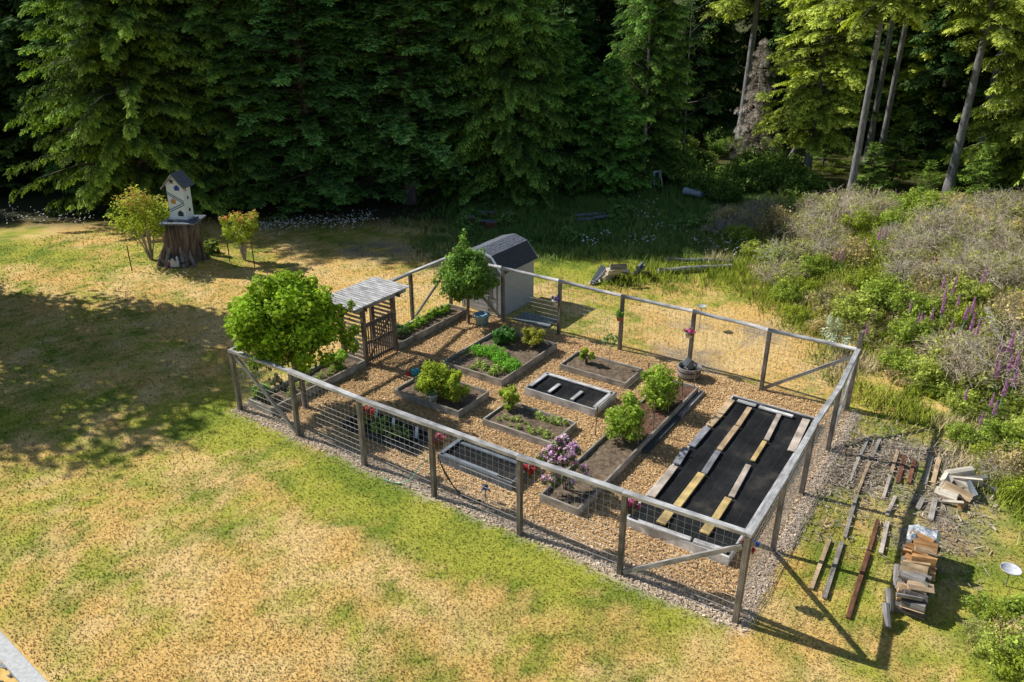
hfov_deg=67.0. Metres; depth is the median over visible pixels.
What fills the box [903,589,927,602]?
firewood log
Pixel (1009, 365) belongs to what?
foxglove
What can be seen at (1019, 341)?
dry brush
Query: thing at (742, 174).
forest shrub
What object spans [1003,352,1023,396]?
dry brush
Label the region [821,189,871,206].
dry brush
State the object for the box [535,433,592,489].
rhododendron
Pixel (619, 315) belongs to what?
hanging pot
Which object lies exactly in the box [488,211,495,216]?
log round
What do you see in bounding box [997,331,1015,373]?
foxglove
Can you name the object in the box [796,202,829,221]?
dry brush
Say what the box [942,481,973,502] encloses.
firewood log
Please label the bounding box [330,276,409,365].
gate arbor
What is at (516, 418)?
seedling
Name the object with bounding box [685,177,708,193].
forest shrub
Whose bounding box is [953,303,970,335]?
foxglove
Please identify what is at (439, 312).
strawberry plant
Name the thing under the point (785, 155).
forest shrub
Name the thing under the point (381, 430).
plant
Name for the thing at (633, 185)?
forest shrub
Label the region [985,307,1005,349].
dead log
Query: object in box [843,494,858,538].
plank
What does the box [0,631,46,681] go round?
retaining wall
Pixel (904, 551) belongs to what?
firewood log
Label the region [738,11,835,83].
forest conifer
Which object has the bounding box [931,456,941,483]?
plank
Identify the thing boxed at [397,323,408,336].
leafy plant
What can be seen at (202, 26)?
cedar tree
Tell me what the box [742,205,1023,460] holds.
bank weeds
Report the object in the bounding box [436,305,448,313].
strawberry plant
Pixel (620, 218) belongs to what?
meadow weed
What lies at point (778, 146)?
shrub
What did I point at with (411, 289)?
wire fence
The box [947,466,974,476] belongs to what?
firewood log
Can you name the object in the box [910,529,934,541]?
firewood log
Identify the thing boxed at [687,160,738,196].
forest shrub
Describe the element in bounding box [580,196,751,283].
daisies
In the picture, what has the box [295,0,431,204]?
hemlock tree
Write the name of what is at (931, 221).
dry brush
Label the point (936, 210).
dry brush
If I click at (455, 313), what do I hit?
raised bed
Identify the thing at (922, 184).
young hemlock
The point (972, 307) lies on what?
foxglove
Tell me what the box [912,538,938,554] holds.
firewood log
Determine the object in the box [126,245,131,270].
metal rod
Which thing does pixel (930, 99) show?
hemlock tree
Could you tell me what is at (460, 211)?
meadow weed
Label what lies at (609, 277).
firewood log
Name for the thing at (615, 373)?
raised bed
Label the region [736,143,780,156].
forest shrub
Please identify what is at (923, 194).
bramble
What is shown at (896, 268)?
dry brush
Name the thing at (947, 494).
firewood log
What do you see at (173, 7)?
hemlock tree
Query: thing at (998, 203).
dry brush
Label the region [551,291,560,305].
hanging pot
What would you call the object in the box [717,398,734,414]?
plank
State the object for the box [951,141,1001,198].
young hemlock
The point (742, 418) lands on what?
plank
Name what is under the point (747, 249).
bramble
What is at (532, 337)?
bushy plant
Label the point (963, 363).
dry brush
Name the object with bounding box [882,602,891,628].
firewood log
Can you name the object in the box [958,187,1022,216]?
dry brush
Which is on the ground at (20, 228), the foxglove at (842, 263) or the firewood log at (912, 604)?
the foxglove at (842, 263)
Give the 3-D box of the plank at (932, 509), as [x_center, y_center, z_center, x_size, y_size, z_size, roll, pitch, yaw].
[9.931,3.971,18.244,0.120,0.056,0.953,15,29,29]
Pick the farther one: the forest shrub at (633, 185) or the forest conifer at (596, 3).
the forest conifer at (596, 3)
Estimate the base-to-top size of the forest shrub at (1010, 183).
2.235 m
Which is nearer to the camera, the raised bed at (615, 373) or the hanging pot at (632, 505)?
the hanging pot at (632, 505)
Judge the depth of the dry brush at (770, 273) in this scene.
32.01 m
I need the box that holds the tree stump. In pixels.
[157,215,208,268]
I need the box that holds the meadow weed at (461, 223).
[455,216,482,228]
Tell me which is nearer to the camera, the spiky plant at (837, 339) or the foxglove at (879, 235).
the spiky plant at (837, 339)
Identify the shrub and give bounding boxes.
[37,177,67,187]
[324,348,348,370]
[413,359,449,399]
[442,368,470,402]
[498,384,520,411]
[618,167,654,193]
[666,160,705,184]
[669,130,690,151]
[675,147,716,168]
[678,135,699,148]
[678,170,695,184]
[679,151,705,168]
[679,166,706,177]
[680,168,725,195]
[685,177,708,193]
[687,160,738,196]
[695,151,719,164]
[702,125,735,148]
[707,179,745,202]
[708,140,732,154]
[712,204,754,224]
[722,136,750,155]
[724,155,744,170]
[726,160,784,194]
[727,165,760,183]
[730,161,755,175]
[731,148,779,173]
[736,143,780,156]
[736,147,770,159]
[742,144,769,158]
[754,204,802,233]
[759,133,785,154]
[759,154,805,180]
[761,180,784,193]
[764,149,803,175]
[771,148,800,161]
[777,184,803,199]
[779,164,820,182]
[781,170,834,196]
[787,236,816,255]
[800,174,822,195]
[801,277,858,312]
[801,315,836,335]
[826,235,877,268]
[844,318,884,344]
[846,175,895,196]
[864,172,898,192]
[915,148,946,168]
[930,144,965,170]
[932,190,974,206]
[940,153,979,172]
[946,190,962,199]
[951,150,993,167]
[951,202,995,220]
[954,170,982,193]
[954,612,996,645]
[956,166,1007,192]
[961,162,992,175]
[965,157,1022,187]
[977,609,1023,649]
[979,440,1023,476]
[984,185,1017,197]
[1002,217,1023,235]
[1003,198,1023,224]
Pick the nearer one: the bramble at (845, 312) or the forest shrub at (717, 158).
the bramble at (845, 312)
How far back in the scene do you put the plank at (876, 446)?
20.66 m
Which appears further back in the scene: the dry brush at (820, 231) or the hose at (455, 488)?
the dry brush at (820, 231)
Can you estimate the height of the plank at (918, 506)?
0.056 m
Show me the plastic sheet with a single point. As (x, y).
(933, 534)
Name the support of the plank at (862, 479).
on the ground at (20, 228)
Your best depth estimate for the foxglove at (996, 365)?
22.58 m
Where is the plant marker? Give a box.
[415,426,417,437]
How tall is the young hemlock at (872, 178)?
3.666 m
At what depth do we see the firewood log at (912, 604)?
15.00 m
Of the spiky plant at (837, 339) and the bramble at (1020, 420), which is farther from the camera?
the spiky plant at (837, 339)
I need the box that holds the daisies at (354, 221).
[3,204,387,233]
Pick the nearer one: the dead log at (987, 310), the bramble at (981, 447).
the bramble at (981, 447)
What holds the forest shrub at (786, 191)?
on the ground at (20, 228)
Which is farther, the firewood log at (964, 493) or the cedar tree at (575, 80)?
the cedar tree at (575, 80)
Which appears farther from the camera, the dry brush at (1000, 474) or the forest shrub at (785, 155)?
the forest shrub at (785, 155)
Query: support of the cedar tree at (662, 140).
on the ground at (20, 228)
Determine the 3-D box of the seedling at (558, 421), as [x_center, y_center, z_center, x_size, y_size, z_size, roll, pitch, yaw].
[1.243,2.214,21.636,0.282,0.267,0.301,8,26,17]
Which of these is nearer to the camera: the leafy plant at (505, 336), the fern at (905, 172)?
the leafy plant at (505, 336)
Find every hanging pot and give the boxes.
[363,406,375,419]
[429,431,446,448]
[523,464,537,478]
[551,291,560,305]
[616,309,623,320]
[627,485,641,514]
[683,320,696,337]
[740,539,755,553]
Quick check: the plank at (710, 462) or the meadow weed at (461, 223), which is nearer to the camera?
the plank at (710, 462)
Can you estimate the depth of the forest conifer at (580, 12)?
52.41 m
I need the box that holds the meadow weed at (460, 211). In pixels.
[459,205,479,215]
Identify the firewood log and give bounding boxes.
[590,265,604,284]
[597,268,606,281]
[602,271,614,280]
[605,271,620,275]
[606,267,620,271]
[610,264,626,269]
[621,270,628,273]
[636,262,643,270]
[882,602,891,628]
[885,588,893,612]
[893,564,900,586]
[894,599,899,607]
[894,605,919,618]
[896,592,922,601]
[897,586,909,592]
[897,603,926,619]
[899,605,925,613]
[900,561,928,574]
[900,570,925,580]
[900,598,925,610]
[901,572,928,586]
[901,583,926,594]
[902,548,927,554]
[903,560,930,568]
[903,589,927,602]
[904,553,911,558]
[905,543,914,549]
[907,580,934,592]
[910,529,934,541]
[911,550,931,556]
[911,556,935,567]
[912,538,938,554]
[912,553,937,563]
[913,572,931,581]
[914,545,938,557]
[927,567,936,580]
[934,486,959,499]
[939,475,952,489]
[940,470,949,481]
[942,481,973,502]
[942,499,963,504]
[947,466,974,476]
[950,475,968,491]
[953,476,982,486]
[957,498,966,509]
[964,475,987,480]
[966,480,978,501]
[979,483,997,493]
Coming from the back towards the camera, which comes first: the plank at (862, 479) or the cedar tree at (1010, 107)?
the cedar tree at (1010, 107)
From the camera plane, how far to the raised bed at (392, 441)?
21.15 m
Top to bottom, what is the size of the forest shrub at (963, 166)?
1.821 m
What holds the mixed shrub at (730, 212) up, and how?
on the ground at (20, 228)
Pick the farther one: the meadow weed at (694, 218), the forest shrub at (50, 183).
the forest shrub at (50, 183)
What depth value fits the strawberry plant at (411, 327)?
27.57 m
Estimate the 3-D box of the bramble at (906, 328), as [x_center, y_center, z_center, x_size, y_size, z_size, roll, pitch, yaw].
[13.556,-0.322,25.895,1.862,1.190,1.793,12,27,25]
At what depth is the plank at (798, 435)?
20.81 m
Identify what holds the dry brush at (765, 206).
on the ground at (20, 228)
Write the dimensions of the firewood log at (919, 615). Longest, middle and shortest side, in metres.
0.498 x 0.132 x 0.110 m
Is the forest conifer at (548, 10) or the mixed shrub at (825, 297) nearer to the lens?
the mixed shrub at (825, 297)
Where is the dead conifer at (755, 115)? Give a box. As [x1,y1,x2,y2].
[726,37,779,159]
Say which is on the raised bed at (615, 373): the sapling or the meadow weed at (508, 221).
the sapling
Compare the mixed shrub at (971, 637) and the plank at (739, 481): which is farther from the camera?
the plank at (739, 481)
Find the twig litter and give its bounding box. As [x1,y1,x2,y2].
[786,408,999,593]
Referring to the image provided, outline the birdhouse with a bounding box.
[160,169,197,221]
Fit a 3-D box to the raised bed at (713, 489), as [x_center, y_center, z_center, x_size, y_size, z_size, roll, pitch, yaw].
[5.586,3.210,19.739,2.456,0.267,7.126,16,29,31]
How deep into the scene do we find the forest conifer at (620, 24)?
59.45 m
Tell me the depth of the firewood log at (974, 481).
18.96 m
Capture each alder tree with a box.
[665,0,714,176]
[673,0,722,151]
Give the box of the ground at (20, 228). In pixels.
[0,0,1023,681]
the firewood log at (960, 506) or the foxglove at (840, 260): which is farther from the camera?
the foxglove at (840, 260)
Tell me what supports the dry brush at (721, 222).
on the ground at (20, 228)
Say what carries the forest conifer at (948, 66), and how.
on the ground at (20, 228)
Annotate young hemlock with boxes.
[804,108,849,166]
[854,142,891,197]
[864,107,922,183]
[913,160,942,195]
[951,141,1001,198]
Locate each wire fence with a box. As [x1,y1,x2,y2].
[227,349,752,624]
[230,329,339,405]
[374,257,448,331]
[448,256,856,405]
[742,331,864,600]
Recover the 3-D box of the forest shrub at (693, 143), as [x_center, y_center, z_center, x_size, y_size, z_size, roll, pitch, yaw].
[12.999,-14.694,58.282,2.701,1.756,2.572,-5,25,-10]
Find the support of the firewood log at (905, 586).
on the firewood log at (899, 589)
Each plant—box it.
[203,238,221,255]
[251,383,271,398]
[268,372,282,385]
[372,426,379,434]
[380,424,388,433]
[391,424,399,431]
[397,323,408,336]
[402,430,411,437]
[406,321,416,329]
[412,315,426,324]
[413,320,420,327]
[420,314,428,323]
[428,308,436,317]
[433,306,444,315]
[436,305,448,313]
[443,304,451,311]
[491,324,517,344]
[520,326,546,346]
[579,347,594,364]
[820,313,856,350]
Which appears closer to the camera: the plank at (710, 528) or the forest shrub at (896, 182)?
the plank at (710, 528)
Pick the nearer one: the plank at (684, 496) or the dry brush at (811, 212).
the plank at (684, 496)
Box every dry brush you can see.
[697,211,748,235]
[705,201,741,217]
[729,206,776,234]
[733,197,777,217]
[744,193,796,217]
[748,255,809,284]
[754,234,814,270]
[775,212,822,239]
[793,192,835,214]
[793,211,852,243]
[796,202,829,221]
[800,230,853,261]
[810,189,880,231]
[817,182,878,203]
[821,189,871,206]
[837,188,905,213]
[871,222,915,242]
[875,229,940,266]
[878,249,933,282]
[896,203,970,240]
[899,221,958,253]
[908,327,1023,407]
[912,323,995,371]
[914,200,975,228]
[918,253,974,289]
[934,239,994,270]
[939,191,976,205]
[944,211,1016,248]
[944,238,1023,293]
[945,230,1001,253]
[948,197,983,209]
[954,203,1023,237]
[957,188,1023,224]
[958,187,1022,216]
[965,447,1022,484]
[968,304,1023,365]
[980,289,1023,332]
[982,227,1023,255]
[995,245,1023,290]
[998,247,1023,267]
[1000,182,1023,200]
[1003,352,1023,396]
[1005,192,1023,208]
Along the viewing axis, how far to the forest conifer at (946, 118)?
62.10 m
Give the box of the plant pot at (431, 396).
[425,387,438,402]
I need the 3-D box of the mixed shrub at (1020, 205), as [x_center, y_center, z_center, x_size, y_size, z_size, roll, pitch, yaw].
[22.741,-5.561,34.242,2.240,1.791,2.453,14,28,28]
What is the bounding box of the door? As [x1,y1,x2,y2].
[471,274,487,310]
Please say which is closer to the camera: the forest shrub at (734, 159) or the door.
the door
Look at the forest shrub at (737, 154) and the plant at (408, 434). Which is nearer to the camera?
the plant at (408, 434)
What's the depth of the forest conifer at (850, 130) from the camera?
57.36 m
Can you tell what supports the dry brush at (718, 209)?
on the ground at (20, 228)
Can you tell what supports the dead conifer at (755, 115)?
on the ground at (20, 228)
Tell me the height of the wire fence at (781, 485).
2.637 m
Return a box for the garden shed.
[462,233,537,315]
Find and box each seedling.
[325,366,333,375]
[488,368,495,375]
[514,415,521,421]
[532,411,542,419]
[553,415,561,424]
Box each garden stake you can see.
[595,407,597,436]
[637,417,641,446]
[652,403,655,428]
[693,363,697,387]
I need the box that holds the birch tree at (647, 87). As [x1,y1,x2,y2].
[616,0,677,170]
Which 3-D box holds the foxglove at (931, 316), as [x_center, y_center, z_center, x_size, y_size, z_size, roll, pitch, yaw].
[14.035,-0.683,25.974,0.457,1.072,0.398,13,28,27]
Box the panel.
[513,311,556,327]
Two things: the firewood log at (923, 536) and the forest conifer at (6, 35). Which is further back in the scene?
the forest conifer at (6, 35)
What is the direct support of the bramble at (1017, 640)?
on the ground at (20, 228)
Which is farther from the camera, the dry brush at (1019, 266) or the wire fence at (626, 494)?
the dry brush at (1019, 266)
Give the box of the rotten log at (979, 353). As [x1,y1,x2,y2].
[964,339,993,368]
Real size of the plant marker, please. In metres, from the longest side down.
0.360 x 0.085 x 0.008 m
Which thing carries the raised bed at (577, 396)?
on the wood chips
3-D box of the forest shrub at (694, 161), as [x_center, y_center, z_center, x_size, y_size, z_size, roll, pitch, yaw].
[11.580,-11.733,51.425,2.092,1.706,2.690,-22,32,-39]
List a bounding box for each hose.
[383,459,427,483]
[438,456,480,501]
[439,458,483,503]
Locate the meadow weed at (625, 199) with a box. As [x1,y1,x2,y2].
[617,195,632,204]
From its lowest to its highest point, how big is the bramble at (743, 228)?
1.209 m
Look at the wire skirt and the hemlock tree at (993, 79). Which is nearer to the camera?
the wire skirt
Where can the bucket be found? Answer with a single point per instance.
(481, 318)
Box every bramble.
[721,220,758,242]
[739,239,764,258]
[754,189,790,208]
[757,244,796,267]
[765,279,803,304]
[768,241,783,248]
[774,260,809,280]
[777,273,820,296]
[779,303,807,321]
[782,192,820,213]
[797,251,835,274]
[827,287,885,328]
[840,205,880,232]
[842,268,873,289]
[859,271,916,309]
[873,190,910,208]
[876,340,920,375]
[878,205,917,226]
[884,286,942,317]
[887,313,939,347]
[896,184,951,215]
[900,354,957,390]
[914,188,951,203]
[928,188,956,198]
[938,274,1000,308]
[940,388,981,417]
[943,419,977,446]
[945,300,985,328]
[960,585,1010,623]
[966,440,1005,463]
[966,624,1023,676]
[971,416,1023,461]
[978,603,1022,636]
[989,620,1023,681]
[989,647,1023,681]
[995,592,1023,628]
[999,413,1023,444]
[1000,476,1023,501]
[1004,423,1023,455]
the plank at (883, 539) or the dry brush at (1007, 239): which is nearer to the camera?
the plank at (883, 539)
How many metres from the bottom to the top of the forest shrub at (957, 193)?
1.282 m
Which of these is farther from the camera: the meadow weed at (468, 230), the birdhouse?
the meadow weed at (468, 230)
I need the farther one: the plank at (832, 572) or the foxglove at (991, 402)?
the foxglove at (991, 402)
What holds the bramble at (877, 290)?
on the ground at (20, 228)
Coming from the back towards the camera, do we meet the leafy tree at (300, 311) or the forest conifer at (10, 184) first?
the forest conifer at (10, 184)
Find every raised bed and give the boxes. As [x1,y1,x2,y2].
[248,354,365,415]
[343,409,427,454]
[379,303,466,349]
[394,375,489,418]
[438,438,537,491]
[441,328,556,386]
[482,402,576,447]
[524,372,615,416]
[539,380,704,516]
[559,351,642,388]
[626,395,814,566]
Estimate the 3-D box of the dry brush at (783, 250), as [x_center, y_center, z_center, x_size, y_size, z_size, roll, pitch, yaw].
[11.837,-3.663,33.791,2.640,1.978,2.976,15,28,30]
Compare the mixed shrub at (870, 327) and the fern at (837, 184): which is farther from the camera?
the fern at (837, 184)
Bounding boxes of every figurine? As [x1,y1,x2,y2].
[169,256,175,266]
[175,256,180,266]
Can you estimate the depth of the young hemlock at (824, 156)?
52.89 m
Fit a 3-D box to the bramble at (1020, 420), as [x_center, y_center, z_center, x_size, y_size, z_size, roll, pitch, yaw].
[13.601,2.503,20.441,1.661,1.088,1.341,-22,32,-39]
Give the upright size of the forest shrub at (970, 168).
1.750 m
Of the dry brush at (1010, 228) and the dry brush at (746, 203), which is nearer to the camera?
the dry brush at (1010, 228)
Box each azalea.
[103,185,169,259]
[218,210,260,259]
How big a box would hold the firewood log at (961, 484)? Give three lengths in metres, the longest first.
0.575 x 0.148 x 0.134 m
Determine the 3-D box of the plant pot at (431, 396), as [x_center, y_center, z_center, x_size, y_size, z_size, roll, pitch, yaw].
[-2.340,1.540,22.754,0.415,0.490,0.437,0,24,0]
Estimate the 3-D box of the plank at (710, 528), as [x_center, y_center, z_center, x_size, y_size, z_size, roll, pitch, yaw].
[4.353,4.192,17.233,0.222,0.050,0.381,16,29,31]
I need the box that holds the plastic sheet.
[906,524,940,546]
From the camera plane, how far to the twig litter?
19.04 m
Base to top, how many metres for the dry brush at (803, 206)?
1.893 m
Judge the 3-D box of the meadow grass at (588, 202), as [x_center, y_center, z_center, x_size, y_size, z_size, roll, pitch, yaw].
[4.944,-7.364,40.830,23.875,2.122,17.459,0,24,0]
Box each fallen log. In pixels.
[573,212,604,216]
[577,215,607,221]
[657,264,730,273]
[665,258,731,262]
[682,187,703,196]
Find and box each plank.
[636,519,691,541]
[647,465,677,498]
[656,510,673,525]
[673,446,689,464]
[673,472,704,506]
[688,426,710,447]
[693,538,720,548]
[700,523,714,535]
[701,450,720,474]
[706,413,722,426]
[711,497,731,519]
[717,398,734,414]
[717,425,738,450]
[728,464,750,497]
[735,407,751,426]
[737,399,756,406]
[750,440,766,461]
[758,405,793,417]
[764,414,781,440]
[787,418,809,452]
[809,539,830,589]
[822,541,843,599]
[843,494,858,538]
[845,550,870,618]
[849,457,859,482]
[856,461,870,493]
[859,437,869,456]
[867,518,879,550]
[870,437,881,459]
[878,520,889,554]
[881,474,891,499]
[885,496,896,515]
[889,450,899,474]
[896,454,906,482]
[906,459,916,483]
[915,497,925,509]
[923,456,932,485]
[927,498,937,521]
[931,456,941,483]
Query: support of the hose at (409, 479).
hanging from the wire fence at (626, 494)
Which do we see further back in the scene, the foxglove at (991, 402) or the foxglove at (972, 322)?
the foxglove at (972, 322)
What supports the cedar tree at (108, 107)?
on the ground at (20, 228)
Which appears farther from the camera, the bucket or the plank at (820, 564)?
the bucket
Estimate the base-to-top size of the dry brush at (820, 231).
1.864 m
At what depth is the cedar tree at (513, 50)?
41.73 m
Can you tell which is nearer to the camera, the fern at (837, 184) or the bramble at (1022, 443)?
the bramble at (1022, 443)
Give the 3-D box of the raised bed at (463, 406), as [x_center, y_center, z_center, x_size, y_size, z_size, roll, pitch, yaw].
[-2.121,1.581,23.329,2.465,0.247,1.527,16,29,31]
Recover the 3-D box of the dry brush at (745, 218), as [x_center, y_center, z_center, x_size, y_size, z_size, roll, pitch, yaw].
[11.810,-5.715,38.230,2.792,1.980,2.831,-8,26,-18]
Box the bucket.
[473,311,490,325]
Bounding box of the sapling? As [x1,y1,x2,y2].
[602,332,618,365]
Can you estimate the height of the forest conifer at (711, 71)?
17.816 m
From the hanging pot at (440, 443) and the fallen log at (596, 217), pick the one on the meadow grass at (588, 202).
the fallen log at (596, 217)
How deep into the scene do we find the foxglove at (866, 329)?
26.31 m
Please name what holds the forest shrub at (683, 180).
on the ground at (20, 228)
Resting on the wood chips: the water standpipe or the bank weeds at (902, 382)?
the water standpipe
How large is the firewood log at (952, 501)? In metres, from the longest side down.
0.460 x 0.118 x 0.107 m
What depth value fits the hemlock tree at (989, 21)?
40.80 m
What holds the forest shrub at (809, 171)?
on the ground at (20, 228)
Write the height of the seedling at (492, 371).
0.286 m
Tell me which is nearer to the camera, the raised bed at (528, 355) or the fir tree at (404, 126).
the raised bed at (528, 355)
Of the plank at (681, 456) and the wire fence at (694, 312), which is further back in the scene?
the wire fence at (694, 312)
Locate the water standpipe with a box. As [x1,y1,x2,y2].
[480,484,490,500]
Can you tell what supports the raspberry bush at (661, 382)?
on the raised bed at (605, 458)
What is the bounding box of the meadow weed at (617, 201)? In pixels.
[608,197,627,207]
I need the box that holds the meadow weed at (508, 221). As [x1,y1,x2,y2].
[489,211,517,226]
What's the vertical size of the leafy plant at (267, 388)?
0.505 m
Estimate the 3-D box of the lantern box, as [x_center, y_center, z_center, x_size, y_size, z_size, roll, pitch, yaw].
[5.598,0.712,24.382,0.394,0.352,0.260,-10,26,-21]
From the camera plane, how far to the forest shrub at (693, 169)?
48.10 m
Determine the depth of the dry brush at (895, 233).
32.06 m
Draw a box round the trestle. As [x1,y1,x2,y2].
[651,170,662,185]
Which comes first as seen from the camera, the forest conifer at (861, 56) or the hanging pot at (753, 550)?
the hanging pot at (753, 550)
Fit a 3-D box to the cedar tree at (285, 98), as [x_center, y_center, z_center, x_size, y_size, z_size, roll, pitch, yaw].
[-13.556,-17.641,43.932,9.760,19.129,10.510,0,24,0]
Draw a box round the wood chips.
[232,311,859,631]
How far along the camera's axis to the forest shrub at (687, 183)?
45.88 m
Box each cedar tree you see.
[2,0,262,223]
[139,0,320,214]
[212,0,353,202]
[390,0,516,197]
[422,0,591,209]
[517,20,605,195]
[558,57,657,196]
[595,0,705,187]
[941,3,1023,190]
[982,74,1023,188]
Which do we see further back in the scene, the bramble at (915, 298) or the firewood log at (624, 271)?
the firewood log at (624, 271)
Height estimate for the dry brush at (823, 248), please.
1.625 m
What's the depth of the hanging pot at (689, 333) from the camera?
24.43 m
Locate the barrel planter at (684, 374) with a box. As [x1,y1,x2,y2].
[677,361,701,381]
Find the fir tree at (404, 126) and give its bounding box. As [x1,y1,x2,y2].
[310,0,483,204]
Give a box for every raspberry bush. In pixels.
[604,390,646,442]
[636,360,682,410]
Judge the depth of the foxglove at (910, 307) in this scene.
26.72 m
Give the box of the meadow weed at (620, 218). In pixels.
[607,213,630,227]
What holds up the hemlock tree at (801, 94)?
on the ground at (20, 228)
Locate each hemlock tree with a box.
[14,0,146,193]
[142,0,256,192]
[206,0,389,219]
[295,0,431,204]
[699,0,808,146]
[751,0,883,169]
[788,0,982,196]
[853,0,975,148]
[862,14,894,163]
[874,0,911,168]
[880,0,1007,150]
[933,0,1023,192]
[946,1,1023,161]
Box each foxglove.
[830,249,836,271]
[835,246,844,267]
[838,251,844,270]
[862,321,868,344]
[875,227,881,249]
[879,227,886,246]
[904,300,912,320]
[922,306,934,331]
[934,275,946,300]
[934,297,945,327]
[935,287,947,315]
[942,274,957,309]
[945,293,960,322]
[949,319,953,340]
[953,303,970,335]
[955,386,968,410]
[962,297,976,330]
[965,312,975,337]
[974,318,980,338]
[974,411,983,432]
[977,270,985,292]
[983,361,997,385]
[983,392,994,417]
[986,360,1001,396]
[989,377,1008,414]
[992,400,998,418]
[994,353,1013,390]
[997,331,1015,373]
[1002,369,1018,404]
[1008,349,1021,389]
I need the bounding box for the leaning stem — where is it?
[787,80,835,157]
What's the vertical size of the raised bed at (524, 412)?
0.225 m
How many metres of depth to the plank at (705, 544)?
16.70 m
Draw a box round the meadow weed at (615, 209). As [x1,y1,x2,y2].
[605,203,633,216]
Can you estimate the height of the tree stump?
1.964 m
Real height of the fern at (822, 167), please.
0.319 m
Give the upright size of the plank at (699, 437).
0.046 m
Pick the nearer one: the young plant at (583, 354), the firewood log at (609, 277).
the young plant at (583, 354)
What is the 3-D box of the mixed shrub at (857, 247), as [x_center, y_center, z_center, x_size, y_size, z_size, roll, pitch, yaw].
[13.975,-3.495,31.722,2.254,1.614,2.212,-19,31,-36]
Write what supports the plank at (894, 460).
on the ground at (20, 228)
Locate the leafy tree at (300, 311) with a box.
[220,268,361,408]
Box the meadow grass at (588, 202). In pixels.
[390,179,879,273]
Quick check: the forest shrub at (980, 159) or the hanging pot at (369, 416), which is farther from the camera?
the forest shrub at (980, 159)
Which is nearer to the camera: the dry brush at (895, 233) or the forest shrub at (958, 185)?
the dry brush at (895, 233)
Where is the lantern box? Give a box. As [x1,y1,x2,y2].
[682,357,695,369]
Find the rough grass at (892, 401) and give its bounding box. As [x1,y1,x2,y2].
[595,204,1023,545]
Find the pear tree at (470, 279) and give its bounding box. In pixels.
[430,228,503,323]
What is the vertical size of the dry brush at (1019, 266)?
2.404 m
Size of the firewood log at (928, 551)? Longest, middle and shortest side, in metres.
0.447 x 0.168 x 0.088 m
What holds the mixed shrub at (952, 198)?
on the ground at (20, 228)
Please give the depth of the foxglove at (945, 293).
26.35 m
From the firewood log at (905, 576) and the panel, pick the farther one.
the panel
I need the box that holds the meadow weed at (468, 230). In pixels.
[459,228,479,237]
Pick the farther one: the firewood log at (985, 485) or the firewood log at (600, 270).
the firewood log at (600, 270)
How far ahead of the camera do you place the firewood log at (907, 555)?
15.97 m
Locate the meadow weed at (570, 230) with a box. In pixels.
[556,225,584,243]
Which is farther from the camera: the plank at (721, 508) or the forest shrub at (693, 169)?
the forest shrub at (693, 169)
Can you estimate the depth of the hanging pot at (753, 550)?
15.26 m
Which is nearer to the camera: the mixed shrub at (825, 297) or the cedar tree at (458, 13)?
the mixed shrub at (825, 297)
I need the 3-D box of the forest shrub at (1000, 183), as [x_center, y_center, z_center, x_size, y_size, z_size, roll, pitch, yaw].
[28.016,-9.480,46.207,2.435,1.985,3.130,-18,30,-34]
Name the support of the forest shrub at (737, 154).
on the ground at (20, 228)
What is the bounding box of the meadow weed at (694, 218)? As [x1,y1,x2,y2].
[678,212,708,228]
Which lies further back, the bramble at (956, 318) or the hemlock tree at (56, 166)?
the hemlock tree at (56, 166)
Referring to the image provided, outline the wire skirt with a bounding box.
[741,411,860,626]
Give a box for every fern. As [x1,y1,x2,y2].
[812,161,831,167]
[815,164,835,171]
[823,167,847,173]
[826,181,845,191]
[827,186,845,193]
[888,168,914,177]
[904,373,985,399]
[908,161,935,169]
[911,173,945,183]
[963,423,1001,444]
[969,402,1023,447]
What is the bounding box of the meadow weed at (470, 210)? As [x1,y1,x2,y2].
[457,206,488,219]
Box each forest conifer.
[0,0,75,185]
[0,0,87,186]
[0,30,43,175]
[0,50,32,179]
[0,118,31,191]
[349,4,419,160]
[515,4,560,167]
[543,0,607,95]
[544,0,567,62]
[547,0,599,125]
[584,0,619,88]
[592,0,657,97]
[593,0,657,131]
[657,0,745,139]
[673,0,756,130]
[674,7,744,103]
[714,0,823,130]
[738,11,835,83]
[747,0,841,138]
[823,2,902,127]
[838,0,922,150]
[883,0,997,156]
[891,30,957,134]
[966,29,1018,154]
[971,36,1019,120]
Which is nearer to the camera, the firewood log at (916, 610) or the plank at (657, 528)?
the firewood log at (916, 610)
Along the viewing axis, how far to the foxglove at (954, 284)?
26.53 m
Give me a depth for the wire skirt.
17.62 m
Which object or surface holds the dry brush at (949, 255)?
on the ground at (20, 228)
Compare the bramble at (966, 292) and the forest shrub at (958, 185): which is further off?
the forest shrub at (958, 185)
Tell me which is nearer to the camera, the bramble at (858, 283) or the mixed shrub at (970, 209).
the bramble at (858, 283)
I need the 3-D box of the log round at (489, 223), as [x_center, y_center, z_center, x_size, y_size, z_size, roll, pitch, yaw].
[-1.091,-5.983,39.845,0.672,0.414,0.655,0,24,0]
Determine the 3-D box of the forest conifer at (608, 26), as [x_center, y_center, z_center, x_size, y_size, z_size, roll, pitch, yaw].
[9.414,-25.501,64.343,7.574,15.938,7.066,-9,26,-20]
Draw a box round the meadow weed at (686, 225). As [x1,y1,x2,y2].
[671,219,691,229]
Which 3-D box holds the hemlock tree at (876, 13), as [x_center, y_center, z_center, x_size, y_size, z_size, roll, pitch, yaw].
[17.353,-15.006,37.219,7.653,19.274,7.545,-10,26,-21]
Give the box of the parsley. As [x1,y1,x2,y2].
[463,344,521,372]
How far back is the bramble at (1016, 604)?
14.93 m
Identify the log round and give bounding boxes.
[467,215,475,224]
[475,219,484,228]
[484,219,496,229]
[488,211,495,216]

